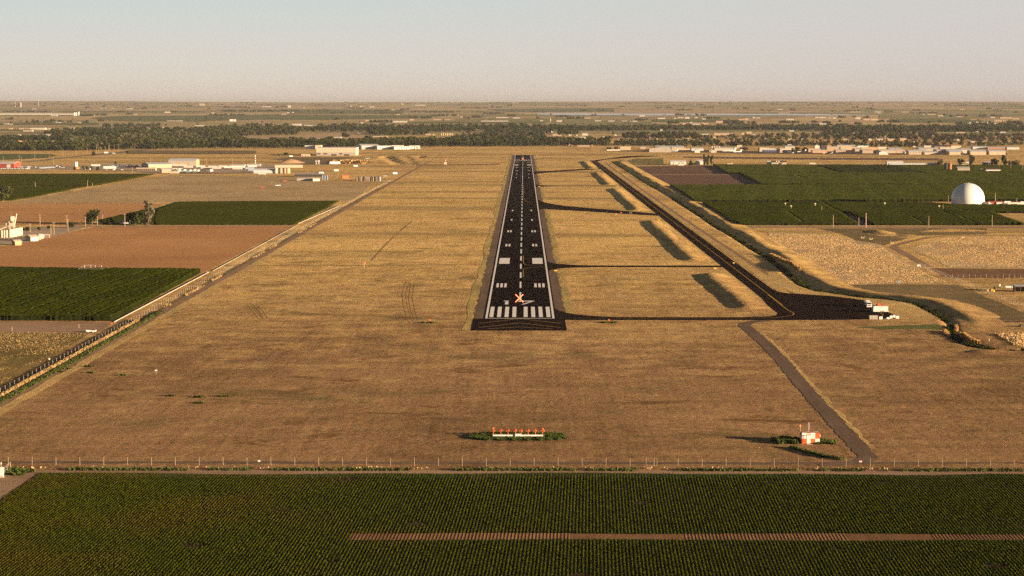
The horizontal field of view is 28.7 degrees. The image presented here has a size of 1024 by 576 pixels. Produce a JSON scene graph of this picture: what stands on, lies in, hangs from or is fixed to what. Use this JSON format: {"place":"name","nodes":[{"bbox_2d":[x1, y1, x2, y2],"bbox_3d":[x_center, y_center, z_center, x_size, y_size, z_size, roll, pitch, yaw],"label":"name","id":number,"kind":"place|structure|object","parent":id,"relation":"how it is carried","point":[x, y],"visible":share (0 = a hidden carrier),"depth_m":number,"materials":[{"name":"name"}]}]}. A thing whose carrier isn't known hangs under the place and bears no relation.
{"place":"outdoors","nodes":[
{"label":"outdoors","id":0,"kind":"place"},
{"bbox_2d":[0,161,20,167],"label":"barn","id":1,"kind":"structure","parent":0,"point":[3,164],"depth_m":3087.17,"materials":[{"name":"paint"}]},
{"bbox_2d":[0,472,39,498],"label":"bare ground","id":2,"kind":"structure","parent":0,"point":[9,484],"depth_m":493.63,"materials":[{"name":"soil"}]},
{"bbox_2d":[0,154,56,159],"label":"field","id":3,"kind":"structure","parent":0,"point":[11,156],"depth_m":3760.69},
{"bbox_2d":[0,125,65,126],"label":"field","id":4,"kind":"structure","parent":0,"point":[30,125],"depth_m":7920.65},
{"bbox_2d":[0,186,85,200],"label":"crop field","id":5,"kind":"structure","parent":0,"point":[20,192],"depth_m":2214.60,"materials":[{"name":"green plant"}]},
{"bbox_2d":[0,332,88,384],"bbox_3d":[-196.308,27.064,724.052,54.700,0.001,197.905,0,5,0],"label":"weedy field","id":6,"kind":"structure","parent":0,"point":[21,362],"depth_m":760.45,"materials":[{"name":"plant"}]},
{"bbox_2d":[0,123,98,124],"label":"field","id":7,"kind":"structure","parent":0,"point":[50,124],"depth_m":8173.59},
{"bbox_2d":[0,173,153,185],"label":"crop field","id":8,"kind":"structure","parent":0,"point":[69,179],"depth_m":2548.99,"materials":[{"name":"green plant"}]},
{"bbox_2d":[0,203,168,224],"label":"ploughed field","id":9,"kind":"structure","parent":0,"point":[41,213],"depth_m":1780.14,"materials":[{"name":"soil"}]},
{"bbox_2d":[99,208,155,224],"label":"crop field","id":10,"kind":"structure","parent":0,"point":[115,218],"depth_m":1631.97,"materials":[{"name":"green plant"}]},
{"bbox_2d":[58,111,204,111],"bbox_3d":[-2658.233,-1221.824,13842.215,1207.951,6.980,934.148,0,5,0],"label":"field","id":11,"kind":"structure","parent":0,"point":[128,111],"depth_m":13918.52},
{"bbox_2d":[0,226,291,271],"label":"ploughed field","id":12,"kind":"structure","parent":0,"point":[204,249],"depth_m":1321.27,"materials":[{"name":"soil"}]},
{"bbox_2d":[91,115,206,120],"bbox_3d":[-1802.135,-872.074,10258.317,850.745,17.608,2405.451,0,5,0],"label":"field","id":13,"kind":"structure","parent":0,"point":[159,118],"depth_m":10102.56,"materials":[{"name":"plant"}]},
{"bbox_2d":[141,162,171,167],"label":"warehouse","id":14,"kind":"structure","parent":0,"point":[156,165],"depth_m":3073.03,"materials":[{"name":"paint"}]},
{"bbox_2d":[74,225,292,226],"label":"farm road","id":15,"kind":"structure","parent":0,"point":[170,225],"depth_m":1567.98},
{"bbox_2d":[0,175,372,202],"bbox_3d":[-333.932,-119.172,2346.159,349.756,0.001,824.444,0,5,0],"label":"stubble field","id":16,"kind":"structure","parent":0,"point":[172,188],"depth_m":2205.71,"materials":[{"name":"plant"}]},
{"bbox_2d":[128,150,255,153],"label":"field","id":17,"kind":"structure","parent":0,"point":[193,151],"depth_m":4191.38,"materials":[{"name":"brown plant"}]},
{"bbox_2d":[0,161,429,406],"bbox_3d":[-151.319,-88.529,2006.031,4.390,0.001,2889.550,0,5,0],"label":"perimeter track","id":18,"kind":"structure","parent":0,"point":[177,303],"depth_m":1032.62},
{"bbox_2d":[152,201,338,224],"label":"crop field","id":19,"kind":"structure","parent":0,"point":[236,213],"depth_m":1750.24,"materials":[{"name":"green plant"}]},
{"bbox_2d":[247,132,366,138],"bbox_3d":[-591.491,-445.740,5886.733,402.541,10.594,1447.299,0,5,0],"label":"field","id":20,"kind":"structure","parent":0,"point":[351,134],"depth_m":5911.82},
{"bbox_2d":[204,114,410,120],"bbox_3d":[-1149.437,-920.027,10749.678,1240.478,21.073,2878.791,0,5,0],"label":"field","id":21,"kind":"structure","parent":0,"point":[276,117],"depth_m":10514.67,"materials":[{"name":"plant"}]},
{"bbox_2d":[273,157,351,164],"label":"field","id":22,"kind":"structure","parent":0,"point":[310,160],"depth_m":3571.82,"materials":[{"name":"green plant"}]},
{"bbox_2d":[283,109,403,113],"bbox_3d":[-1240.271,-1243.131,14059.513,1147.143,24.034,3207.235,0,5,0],"label":"field","id":23,"kind":"structure","parent":0,"point":[311,111],"depth_m":13942.59,"materials":[{"name":"plant"}]},
{"bbox_2d":[409,122,544,122],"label":"field","id":24,"kind":"structure","parent":0,"point":[476,122],"depth_m":8723.60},
{"bbox_2d":[0,101,1023,477],"bbox_3d":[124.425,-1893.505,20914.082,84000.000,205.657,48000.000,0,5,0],"label":"ground","id":25,"kind":"structure","parent":0,"point":[334,363],"depth_m":776.74,"materials":[{"name":"plant"}]},
{"bbox_2d":[0,186,13,200],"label":"tree","id":26,"kind":"object","parent":25,"relation":"on","point":[4,189],"visible":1,"depth_m":1973.09,"materials":[{"name":"green plant"}]},
{"bbox_2d":[0,214,16,229],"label":"batch plant","id":27,"kind":"object","parent":25,"relation":"on","point":[11,219],"visible":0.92,"depth_m":1506.28,"materials":[{"name":"paint"}]},
{"bbox_2d":[4,467,35,475],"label":"weeds","id":28,"kind":"object","parent":25,"relation":"on","point":[16,471],"visible":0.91,"depth_m":505.06,"materials":[{"name":"green plant"}]},
{"bbox_2d":[0,113,50,114],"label":"building","id":29,"kind":"structure","parent":25,"relation":"on","point":[25,113],"depth_m":11912.49,"materials":[{"name":"paint"}]},
{"bbox_2d":[0,225,89,244],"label":"yard","id":30,"kind":"structure","parent":25,"relation":"on","point":[55,231],"depth_m":1480.18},
{"bbox_2d":[0,321,110,332],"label":"dry verge","id":31,"kind":"structure","parent":25,"relation":"on","point":[53,327],"depth_m":841.98,"materials":[{"name":"plant"}]},
{"bbox_2d":[0,310,163,403],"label":"weeds","id":32,"kind":"object","parent":25,"relation":"on","point":[55,370],"visible":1,"depth_m":730.55,"materials":[{"name":"green plant"}]},
{"bbox_2d":[20,148,155,162],"bbox_3d":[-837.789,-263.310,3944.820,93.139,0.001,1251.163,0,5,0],"label":"highway","id":33,"kind":"structure","parent":25,"relation":"on","point":[87,155],"depth_m":3871.18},
{"bbox_2d":[84,209,99,224],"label":"tree","id":34,"kind":"object","parent":25,"relation":"on","point":[92,215],"visible":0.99,"depth_m":1575.10,"materials":[{"name":"green plant"}]},
{"bbox_2d":[0,266,199,320],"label":"corn field","id":35,"kind":"structure","parent":25,"relation":"on","point":[66,294],"depth_m":986.27,"materials":[{"name":"green plant"}]},
{"bbox_2d":[0,249,282,415],"bbox_3d":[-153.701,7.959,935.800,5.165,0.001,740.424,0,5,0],"label":"grass verge","id":36,"kind":"object","parent":25,"relation":"on","point":[5,408],"depth_m":776.31,"materials":[{"name":"plant"}]},
{"bbox_2d":[57,365,227,403],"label":"shrubs","id":37,"kind":"object","parent":25,"relation":"on","point":[194,402],"visible":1,"depth_m":639.65,"materials":[{"name":"green plant"}]},
{"bbox_2d":[0,164,291,173],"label":"yard","id":38,"kind":"structure","parent":25,"relation":"on","point":[215,171],"depth_m":2992.54,"materials":[{"name":"soil"}]},
{"bbox_2d":[168,159,199,165],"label":"warehouse","id":39,"kind":"structure","parent":38,"relation":"on","point":[191,162],"depth_m":3185.00,"materials":[{"name":"paint"}]},
{"bbox_2d":[275,164,302,167],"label":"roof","id":40,"kind":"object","parent":38,"relation":"on","point":[288,165],"visible":1,"depth_m":3087.88,"materials":[{"name":"paint"}]},
{"bbox_2d":[143,200,154,225],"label":"tree","id":41,"kind":"object","parent":25,"relation":"on","point":[148,217],"visible":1,"depth_m":1562.86,"materials":[{"name":"grey plant"}]},
{"bbox_2d":[1,188,379,397],"bbox_3d":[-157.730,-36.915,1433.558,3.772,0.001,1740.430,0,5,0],"label":"grass verge","id":42,"kind":"object","parent":25,"relation":"on","point":[205,284],"depth_m":1113.72,"materials":[{"name":"plant"}]},
{"bbox_2d":[0,318,139,397],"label":"tall grass","id":43,"kind":"structure","parent":42,"relation":"on","point":[45,370],"depth_m":726.13,"materials":[{"name":"plant"}]},
{"bbox_2d":[164,223,315,307],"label":"tall grass","id":44,"kind":"structure","parent":42,"relation":"on","point":[197,288],"depth_m":1092.70,"materials":[{"name":"plant"}]},
{"bbox_2d":[0,184,380,392],"bbox_3d":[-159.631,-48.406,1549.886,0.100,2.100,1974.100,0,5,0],"label":"fence","id":45,"kind":"object","parent":25,"relation":"on","point":[286,236],"visible":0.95,"depth_m":1095.76,"materials":[{"name":"paint"}]},
{"bbox_2d":[294,173,322,176],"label":"shed","id":46,"kind":"structure","parent":25,"relation":"on","point":[307,174],"depth_m":2677.77,"materials":[{"name":"paint"}]},
{"bbox_2d":[248,282,418,323],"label":"wheel track","id":47,"kind":"structure","parent":25,"relation":"on","point":[402,298],"depth_m":915.00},
{"bbox_2d":[316,147,358,155],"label":"hangar","id":48,"kind":"structure","parent":25,"relation":"on","point":[337,151],"depth_m":3863.61,"materials":[{"name":"paint"}]},
{"bbox_2d":[325,160,369,163],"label":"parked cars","id":49,"kind":"object","parent":25,"relation":"on","point":[350,161],"visible":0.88,"depth_m":3303.04,"materials":[{"name":"paint"}]},
{"bbox_2d":[255,264,479,265],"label":"wheel track","id":50,"kind":"structure","parent":25,"relation":"on","point":[359,265],"depth_m":1170.36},
{"bbox_2d":[462,155,511,329],"bbox_3d":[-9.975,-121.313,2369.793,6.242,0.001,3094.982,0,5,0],"label":"grass verge","id":51,"kind":"object","parent":25,"relation":"on","point":[476,286],"depth_m":1141.34,"materials":[{"name":"plant"}]},
{"bbox_2d":[8,457,1014,466],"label":"fence","id":52,"kind":"object","parent":25,"relation":"on","point":[151,460],"visible":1,"depth_m":515.48,"materials":[{"name":"metal"}]},
{"bbox_2d":[0,101,1023,150],"bbox_3d":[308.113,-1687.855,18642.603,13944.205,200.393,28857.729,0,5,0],"label":"woodland","id":53,"kind":"object","parent":25,"relation":"on","point":[155,134],"visible":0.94,"depth_m":6110.90,"materials":[{"name":"green plant"}]},
{"bbox_2d":[1,466,1023,471],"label":"weeds","id":54,"kind":"object","parent":25,"relation":"on","point":[740,469],"visible":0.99,"depth_m":508.63,"materials":[{"name":"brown plant"}]},
{"bbox_2d":[23,466,1010,468],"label":"dry weeds","id":55,"kind":"object","parent":25,"relation":"on","point":[431,468],"visible":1,"depth_m":511.49,"materials":[{"name":"brown plant"}]},
{"bbox_2d":[469,431,566,440],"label":"weeds","id":56,"kind":"object","parent":25,"relation":"on","point":[487,435],"visible":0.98,"depth_m":558.45,"materials":[{"name":"green plant"}]},
{"bbox_2d":[492,428,544,435],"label":"antenna array","id":57,"kind":"object","parent":25,"relation":"on","point":[493,429],"visible":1,"depth_m":559.79,"materials":[{"name":"paint"}]},
{"bbox_2d":[471,319,566,329],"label":"blast pad","id":58,"kind":"object","parent":25,"relation":"on","point":[518,324],"visible":1,"depth_m":851.28,"materials":[{"name":"asphalt"}]},
{"bbox_2d":[474,155,564,318],"bbox_3d":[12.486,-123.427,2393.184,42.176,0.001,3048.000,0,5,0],"label":"runway shoulder","id":59,"kind":"object","parent":25,"relation":"on","point":[479,313],"visible":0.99,"depth_m":1232.79},
{"bbox_2d":[484,155,555,318],"bbox_3d":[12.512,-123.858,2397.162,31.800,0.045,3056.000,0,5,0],"label":"runway","id":60,"kind":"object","parent":25,"relation":"on","point":[520,267],"visible":0.98,"depth_m":1207.90,"materials":[{"name":"asphalt"}]},
{"bbox_2d":[545,209,560,261],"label":"grass verge","id":61,"kind":"object","parent":25,"relation":"on","point":[554,243],"depth_m":1423.02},
{"bbox_2d":[557,270,574,313],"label":"grass verge","id":62,"kind":"object","parent":25,"relation":"on","point":[566,295],"depth_m":988.48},
{"bbox_2d":[538,200,660,215],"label":"connector taxiway","id":63,"kind":"structure","parent":25,"relation":"on","point":[543,205],"depth_m":1814.55,"materials":[{"name":"asphalt"}]},
{"bbox_2d":[612,161,656,188],"bbox_3d":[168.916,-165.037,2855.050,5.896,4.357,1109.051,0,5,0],"label":"ditch weeds","id":64,"kind":"object","parent":25,"relation":"on","point":[637,176],"visible":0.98,"depth_m":2694.31,"materials":[{"name":"green plant"}]},
{"bbox_2d":[547,261,725,269],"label":"connector taxiway","id":65,"kind":"structure","parent":25,"relation":"on","point":[551,266],"depth_m":1162.65,"materials":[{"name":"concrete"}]},
{"bbox_2d":[555,309,743,319],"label":"connector taxiway","id":66,"kind":"structure","parent":25,"relation":"on","point":[563,315],"depth_m":875.66,"materials":[{"name":"asphalt"}]},
{"bbox_2d":[591,161,771,298],"bbox_3d":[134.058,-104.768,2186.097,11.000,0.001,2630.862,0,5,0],"label":"taxiway","id":67,"kind":"structure","parent":25,"relation":"on","point":[760,292],"depth_m":1359.86,"materials":[{"name":"asphalt"}]},
{"bbox_2d":[601,163,788,292],"bbox_3d":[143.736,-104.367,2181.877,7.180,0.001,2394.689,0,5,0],"label":"grass verge","id":68,"kind":"object","parent":25,"relation":"on","point":[749,267],"depth_m":1330.73,"materials":[{"name":"plant"}]},
{"bbox_2d":[595,162,894,319],"bbox_3d":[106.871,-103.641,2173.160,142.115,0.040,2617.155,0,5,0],"label":"apron","id":69,"kind":"object","parent":25,"relation":"on","point":[788,306],"visible":0.94,"depth_m":923.76,"materials":[{"name":"asphalt"}]},
{"bbox_2d":[670,197,888,298],"bbox_3d":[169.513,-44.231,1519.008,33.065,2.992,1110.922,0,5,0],"label":"ditch weeds","id":70,"kind":"object","parent":25,"relation":"on","point":[795,279],"visible":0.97,"depth_m":1241.84,"materials":[{"name":"green plant"}]},
{"bbox_2d":[702,201,857,224],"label":"corn field","id":71,"kind":"structure","parent":25,"relation":"on","point":[778,213],"depth_m":1708.94,"materials":[{"name":"green plant"}]},
{"bbox_2d":[769,253,800,270],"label":"reeds","id":72,"kind":"object","parent":25,"relation":"on","point":[790,262],"visible":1,"depth_m":1180.94,"materials":[{"name":"beige plant"}]},
{"bbox_2d":[770,435,837,444],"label":"weeds","id":73,"kind":"object","parent":25,"relation":"on","point":[783,439],"visible":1,"depth_m":550.22,"materials":[{"name":"green plant"}]},
{"bbox_2d":[800,431,820,443],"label":"equipment hut","id":74,"kind":"object","parent":25,"relation":"on","point":[809,437],"visible":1,"depth_m":549.28,"materials":[{"name":"paint"}]},
{"bbox_2d":[683,157,940,160],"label":"ploughed strip","id":75,"kind":"object","parent":25,"relation":"on","point":[934,159],"visible":0.88,"depth_m":3642.52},
{"bbox_2d":[755,329,874,448],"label":"grass verge","id":76,"kind":"object","parent":25,"relation":"on","point":[842,415],"depth_m":643.68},
{"bbox_2d":[789,445,844,460],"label":"weeds","id":77,"kind":"object","parent":25,"relation":"on","point":[798,448],"visible":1,"depth_m":531.51,"materials":[{"name":"green plant"}]},
{"bbox_2d":[670,184,1023,201],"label":"corn field","id":78,"kind":"structure","parent":25,"relation":"on","point":[826,192],"depth_m":2120.12,"materials":[{"name":"green plant"}]},
{"bbox_2d":[767,267,940,319],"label":"grass verge","id":79,"kind":"object","parent":25,"relation":"on","point":[903,310],"depth_m":947.78,"materials":[{"name":"plant"}]},
{"bbox_2d":[713,164,1023,184],"bbox_3d":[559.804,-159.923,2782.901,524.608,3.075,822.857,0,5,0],"label":"corn field","id":80,"kind":"structure","parent":25,"relation":"on","point":[785,174],"depth_m":2660.15,"materials":[{"name":"green plant"}]},
{"bbox_2d":[860,324,942,329],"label":"weed patch","id":81,"kind":"object","parent":25,"relation":"on","point":[933,326],"visible":0.98,"depth_m":839.97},
{"bbox_2d":[818,228,986,245],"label":"dry grass","id":82,"kind":"structure","parent":25,"relation":"on","point":[856,234],"depth_m":1468.56,"materials":[{"name":"plant"}]},
{"bbox_2d":[822,201,1023,225],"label":"corn field","id":83,"kind":"structure","parent":25,"relation":"on","point":[897,213],"depth_m":1724.30,"materials":[{"name":"green plant"}]},
{"bbox_2d":[837,293,1023,350],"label":"ditch weeds","id":84,"kind":"object","parent":25,"relation":"on","point":[953,333],"visible":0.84,"depth_m":872.20,"materials":[{"name":"green plant"}]},
{"bbox_2d":[851,284,1023,319],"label":"dry grass","id":85,"kind":"structure","parent":25,"relation":"on","point":[959,293],"depth_m":993.94,"materials":[{"name":"plant"}]},
{"bbox_2d":[951,183,984,203],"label":"dome","id":86,"kind":"structure","parent":25,"relation":"on","point":[967,193],"depth_m":1895.69,"materials":[{"name":"paint"}]},
{"bbox_2d":[957,332,981,343],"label":"reeds","id":87,"kind":"object","parent":25,"relation":"on","point":[968,337],"visible":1,"depth_m":792.96,"materials":[{"name":"beige plant"}]},
{"bbox_2d":[974,141,1023,145],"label":"brush","id":88,"kind":"object","parent":25,"relation":"on","point":[984,143],"visible":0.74,"depth_m":4962.61,"materials":[{"name":"green plant"}]},
{"bbox_2d":[995,332,1023,345],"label":"dry tufts","id":89,"kind":"object","parent":25,"relation":"on","point":[1009,337],"visible":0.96,"depth_m":798.34,"materials":[{"name":"beige plant"}]},
{"bbox_2d":[0,477,1023,575],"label":"field soil","id":90,"kind":"structure","parent":0,"point":[275,509],"depth_m":441.77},
{"bbox_2d":[0,472,1023,575],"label":"row crop","id":91,"kind":"object","parent":90,"relation":"on","point":[143,511],"visible":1,"depth_m":444.89,"materials":[{"name":"green plant"}]},
{"bbox_2d":[342,532,1023,541],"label":"headland","id":92,"kind":"structure","parent":90,"relation":"on","point":[850,537],"depth_m":430.34,"materials":[{"name":"soil"}]},
{"bbox_2d":[346,533,1023,540],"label":"furrow ridges","id":93,"kind":"object","parent":92,"relation":"on","point":[685,536],"visible":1,"depth_m":430.18,"materials":[{"name":"soil"}]},
{"bbox_2d":[0,461,1023,464],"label":"perimeter track","id":94,"kind":"structure","parent":0,"point":[356,462],"depth_m":520.21,"materials":[{"name":"soil"}]},
{"bbox_2d":[0,0,1023,101],"label":"sky","id":95,"kind":"structure","parent":0,"point":[51,50],"materials":[{"name":"grey"}]},
{"bbox_2d":[31,470,1023,477],"bbox_3d":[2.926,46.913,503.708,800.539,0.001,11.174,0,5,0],"label":"dirt road","id":96,"kind":"structure","parent":0,"point":[443,472],"depth_m":504.56,"materials":[{"name":"soil"}]},
{"bbox_2d":[489,108,613,111],"bbox_3d":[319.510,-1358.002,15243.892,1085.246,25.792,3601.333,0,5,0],"label":"field","id":97,"kind":"structure","parent":0,"point":[561,110],"depth_m":14773.67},
{"bbox_2d":[564,120,613,122],"bbox_3d":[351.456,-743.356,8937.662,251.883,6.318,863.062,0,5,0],"label":"field","id":98,"kind":"structure","parent":0,"point":[606,121],"depth_m":9028.72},
{"bbox_2d":[628,158,663,164],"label":"lawn","id":99,"kind":"structure","parent":0,"point":[647,161],"depth_m":3438.88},
{"bbox_2d":[614,131,733,133],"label":"field","id":100,"kind":"structure","parent":0,"point":[618,132],"depth_m":6677.92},
{"bbox_2d":[653,119,722,121],"bbox_3d":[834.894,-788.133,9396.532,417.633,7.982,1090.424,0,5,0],"label":"field","id":101,"kind":"structure","parent":0,"point":[686,120],"depth_m":9356.96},
{"bbox_2d":[636,166,755,184],"bbox_3d":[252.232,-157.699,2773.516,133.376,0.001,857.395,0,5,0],"label":"ploughed field","id":102,"kind":"structure","parent":0,"point":[656,171],"depth_m":2687.59,"materials":[{"name":"soil"}]},
{"bbox_2d":[537,113,858,114],"bbox_3d":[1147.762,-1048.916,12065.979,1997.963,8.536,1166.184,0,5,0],"label":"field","id":103,"kind":"structure","parent":0,"point":[674,114],"depth_m":11940.55,"materials":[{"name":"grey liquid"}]},
{"bbox_2d":[606,163,795,293],"bbox_3d":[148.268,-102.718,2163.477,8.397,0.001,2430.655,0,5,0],"label":"dirt track","id":104,"kind":"structure","parent":0,"point":[727,247],"depth_m":1462.44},
{"bbox_2d":[614,111,818,112],"bbox_3d":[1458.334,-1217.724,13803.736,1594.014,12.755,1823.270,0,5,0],"label":"field","id":105,"kind":"structure","parent":0,"point":[700,111],"depth_m":13965.89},
{"bbox_2d":[738,320,878,465],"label":"dirt track","id":106,"kind":"structure","parent":0,"point":[850,438],"depth_m":621.88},
{"bbox_2d":[620,150,1007,154],"bbox_3d":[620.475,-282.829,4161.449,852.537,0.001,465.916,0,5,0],"label":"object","id":107,"kind":"object","parent":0,"point":[791,152],"visible":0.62,"depth_m":4131.67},
{"bbox_2d":[768,232,949,284],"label":"dry field","id":108,"kind":"structure","parent":0,"point":[887,274],"depth_m":1208.76,"materials":[{"name":"plant"}]},
{"bbox_2d":[818,165,928,172],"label":"crop field","id":109,"kind":"structure","parent":0,"point":[869,168],"depth_m":2936.16,"materials":[{"name":"green plant"}]},
{"bbox_2d":[747,226,1023,227],"bbox_3d":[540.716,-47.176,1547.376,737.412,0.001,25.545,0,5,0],"label":"dirt road","id":110,"kind":"structure","parent":0,"point":[885,226],"depth_m":1548.36,"materials":[{"name":"soil"}]},
{"bbox_2d":[891,119,983,121],"bbox_3d":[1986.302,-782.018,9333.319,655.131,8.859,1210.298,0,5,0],"label":"field","id":111,"kind":"structure","parent":0,"point":[936,120],"depth_m":9353.17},
{"bbox_2d":[855,105,1023,109],"bbox_3d":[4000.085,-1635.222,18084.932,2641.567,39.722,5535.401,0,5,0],"label":"field","id":112,"kind":"structure","parent":0,"point":[997,106],"depth_m":16643.02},
{"bbox_2d":[880,114,1023,117],"bbox_3d":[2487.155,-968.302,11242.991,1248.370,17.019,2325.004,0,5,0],"label":"field","id":113,"kind":"structure","parent":0,"point":[930,116],"depth_m":11435.81,"materials":[{"name":"plant"}]},
{"bbox_2d":[890,235,1023,266],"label":"dirt track","id":114,"kind":"structure","parent":0,"point":[908,255],"depth_m":1321.06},
{"bbox_2d":[910,237,1023,267],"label":"dry field","id":115,"kind":"structure","parent":0,"point":[928,249],"depth_m":1275.59,"materials":[{"name":"plant"}]},
{"bbox_2d":[930,268,1023,277],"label":"bare ground","id":116,"kind":"structure","parent":0,"point":[978,273],"depth_m":1120.54,"materials":[{"name":"soil"}]},
{"bbox_2d":[997,213,1023,219],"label":"gold field","id":117,"kind":"structure","parent":0,"point":[1018,216],"depth_m":1713.81,"materials":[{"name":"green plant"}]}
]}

